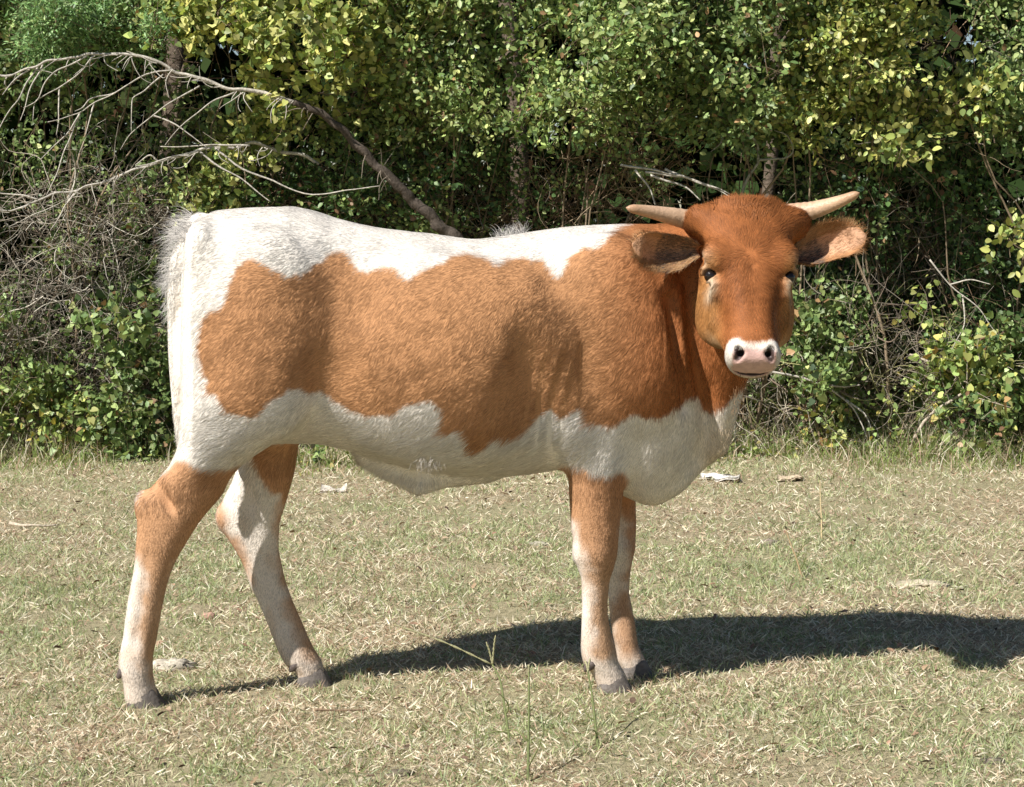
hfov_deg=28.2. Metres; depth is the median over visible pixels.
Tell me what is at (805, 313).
bramble
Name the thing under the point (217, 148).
dead limb
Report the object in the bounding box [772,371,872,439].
dead stick
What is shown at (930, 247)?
hanging vines
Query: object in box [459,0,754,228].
shrub
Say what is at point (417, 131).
vine tangle
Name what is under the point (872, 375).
vine tangle
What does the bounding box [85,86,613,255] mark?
hanging vines
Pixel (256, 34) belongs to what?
vine shrub
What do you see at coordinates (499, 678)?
grass stalk
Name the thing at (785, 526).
grass stalk
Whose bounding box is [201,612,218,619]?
earth clod
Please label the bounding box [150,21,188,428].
tree
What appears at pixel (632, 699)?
fallen leaves
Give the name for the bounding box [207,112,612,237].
shrub
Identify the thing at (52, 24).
cedar
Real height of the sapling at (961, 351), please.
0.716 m
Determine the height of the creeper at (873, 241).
1.779 m
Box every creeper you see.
[0,93,192,448]
[127,91,463,430]
[384,77,693,238]
[669,72,925,452]
[865,87,1023,455]
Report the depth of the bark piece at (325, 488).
8.03 m
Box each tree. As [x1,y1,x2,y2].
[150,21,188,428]
[465,0,561,232]
[738,8,788,424]
[915,0,1017,370]
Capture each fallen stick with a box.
[9,522,55,526]
[315,708,364,710]
[844,697,924,707]
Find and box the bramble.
[748,264,911,446]
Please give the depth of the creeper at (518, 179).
9.43 m
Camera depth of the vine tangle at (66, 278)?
9.18 m
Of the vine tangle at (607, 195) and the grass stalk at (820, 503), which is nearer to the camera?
the grass stalk at (820, 503)
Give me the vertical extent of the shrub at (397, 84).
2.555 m
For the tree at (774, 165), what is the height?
3.454 m
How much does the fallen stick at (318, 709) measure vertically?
0.006 m
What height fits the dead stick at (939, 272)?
0.402 m
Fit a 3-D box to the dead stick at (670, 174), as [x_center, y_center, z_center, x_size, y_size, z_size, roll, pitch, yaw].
[0.730,-0.922,8.986,0.506,0.181,0.047,0,5,1]
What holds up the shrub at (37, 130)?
on the ground at (508, 614)
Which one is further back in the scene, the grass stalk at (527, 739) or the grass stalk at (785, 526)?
the grass stalk at (785, 526)
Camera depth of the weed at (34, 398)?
9.13 m
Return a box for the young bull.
[116,191,871,708]
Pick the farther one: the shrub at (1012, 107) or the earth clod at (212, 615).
the shrub at (1012, 107)
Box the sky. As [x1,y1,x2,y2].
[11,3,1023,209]
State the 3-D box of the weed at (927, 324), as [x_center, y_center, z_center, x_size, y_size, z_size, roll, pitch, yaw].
[1.588,-0.094,9.381,1.227,0.920,0.916,0,5,0]
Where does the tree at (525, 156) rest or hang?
on the ground at (508, 614)
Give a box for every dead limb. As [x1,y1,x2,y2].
[0,51,463,237]
[0,141,379,229]
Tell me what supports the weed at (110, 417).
on the ground at (508, 614)
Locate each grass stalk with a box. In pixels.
[394,624,511,746]
[497,665,544,782]
[577,658,599,750]
[784,524,810,576]
[814,469,827,536]
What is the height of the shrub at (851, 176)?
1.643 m
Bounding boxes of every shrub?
[0,0,218,444]
[0,77,68,443]
[42,163,172,426]
[123,0,462,417]
[138,102,288,225]
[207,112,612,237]
[320,0,593,238]
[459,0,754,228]
[611,0,845,451]
[748,0,975,453]
[776,103,1023,432]
[849,26,1023,434]
[896,0,1023,415]
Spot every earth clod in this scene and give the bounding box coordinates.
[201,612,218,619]
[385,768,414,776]
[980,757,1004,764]
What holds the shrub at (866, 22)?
on the ground at (508, 614)
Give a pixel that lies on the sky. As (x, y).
(968, 39)
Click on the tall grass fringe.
(901, 452)
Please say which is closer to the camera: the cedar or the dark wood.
the cedar
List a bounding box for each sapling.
[711,130,793,440]
[892,311,1023,453]
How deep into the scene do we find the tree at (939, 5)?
10.90 m
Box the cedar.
[0,0,179,452]
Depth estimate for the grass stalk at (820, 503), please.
6.89 m
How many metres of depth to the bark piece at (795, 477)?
8.37 m
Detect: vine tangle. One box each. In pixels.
[0,0,1022,222]
[0,88,216,426]
[0,255,171,451]
[396,58,738,238]
[734,192,1023,455]
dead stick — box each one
[620,164,729,204]
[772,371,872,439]
[929,259,997,349]
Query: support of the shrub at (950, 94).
on the ground at (508, 614)
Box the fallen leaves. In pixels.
[0,447,1023,786]
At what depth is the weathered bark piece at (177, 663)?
4.93 m
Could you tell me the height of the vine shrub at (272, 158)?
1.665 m
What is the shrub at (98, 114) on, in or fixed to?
on the ground at (508, 614)
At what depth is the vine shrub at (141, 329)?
9.10 m
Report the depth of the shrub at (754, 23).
8.92 m
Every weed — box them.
[0,342,133,460]
[53,378,327,464]
[731,275,1001,457]
[892,300,1023,460]
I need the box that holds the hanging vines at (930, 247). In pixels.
[734,86,1023,421]
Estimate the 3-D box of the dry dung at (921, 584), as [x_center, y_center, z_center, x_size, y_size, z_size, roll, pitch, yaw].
[1.204,0.567,6.024,0.212,0.036,0.114,0,5,0]
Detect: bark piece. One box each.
[153,657,196,670]
[320,483,346,492]
[700,473,741,481]
[777,474,802,480]
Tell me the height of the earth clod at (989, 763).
0.019 m
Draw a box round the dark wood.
[0,0,1023,423]
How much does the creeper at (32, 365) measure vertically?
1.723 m
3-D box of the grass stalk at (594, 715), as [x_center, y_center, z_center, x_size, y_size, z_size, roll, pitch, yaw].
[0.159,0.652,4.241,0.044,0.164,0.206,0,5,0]
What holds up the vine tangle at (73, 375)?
on the ground at (508, 614)
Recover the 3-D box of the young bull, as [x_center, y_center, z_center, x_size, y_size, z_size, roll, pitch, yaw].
[-0.053,0.126,4.635,1.675,1.164,0.596,0,5,0]
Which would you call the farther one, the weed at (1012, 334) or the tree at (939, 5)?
the tree at (939, 5)
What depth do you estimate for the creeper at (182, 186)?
9.29 m
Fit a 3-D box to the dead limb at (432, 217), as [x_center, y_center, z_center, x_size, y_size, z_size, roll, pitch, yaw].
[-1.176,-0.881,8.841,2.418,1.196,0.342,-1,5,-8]
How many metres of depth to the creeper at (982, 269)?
9.30 m
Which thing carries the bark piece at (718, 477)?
on the ground at (508, 614)
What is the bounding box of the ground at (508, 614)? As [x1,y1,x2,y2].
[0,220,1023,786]
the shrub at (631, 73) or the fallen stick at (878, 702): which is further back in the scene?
the shrub at (631, 73)
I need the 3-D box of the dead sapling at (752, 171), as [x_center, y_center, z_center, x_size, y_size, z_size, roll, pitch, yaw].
[1.073,-0.479,9.234,0.375,1.410,0.183,0,5,0]
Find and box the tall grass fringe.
[0,401,1023,516]
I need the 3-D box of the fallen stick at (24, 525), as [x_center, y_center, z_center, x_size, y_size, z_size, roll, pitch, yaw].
[-1.672,0.456,7.081,0.171,0.014,0.043,1,5,9]

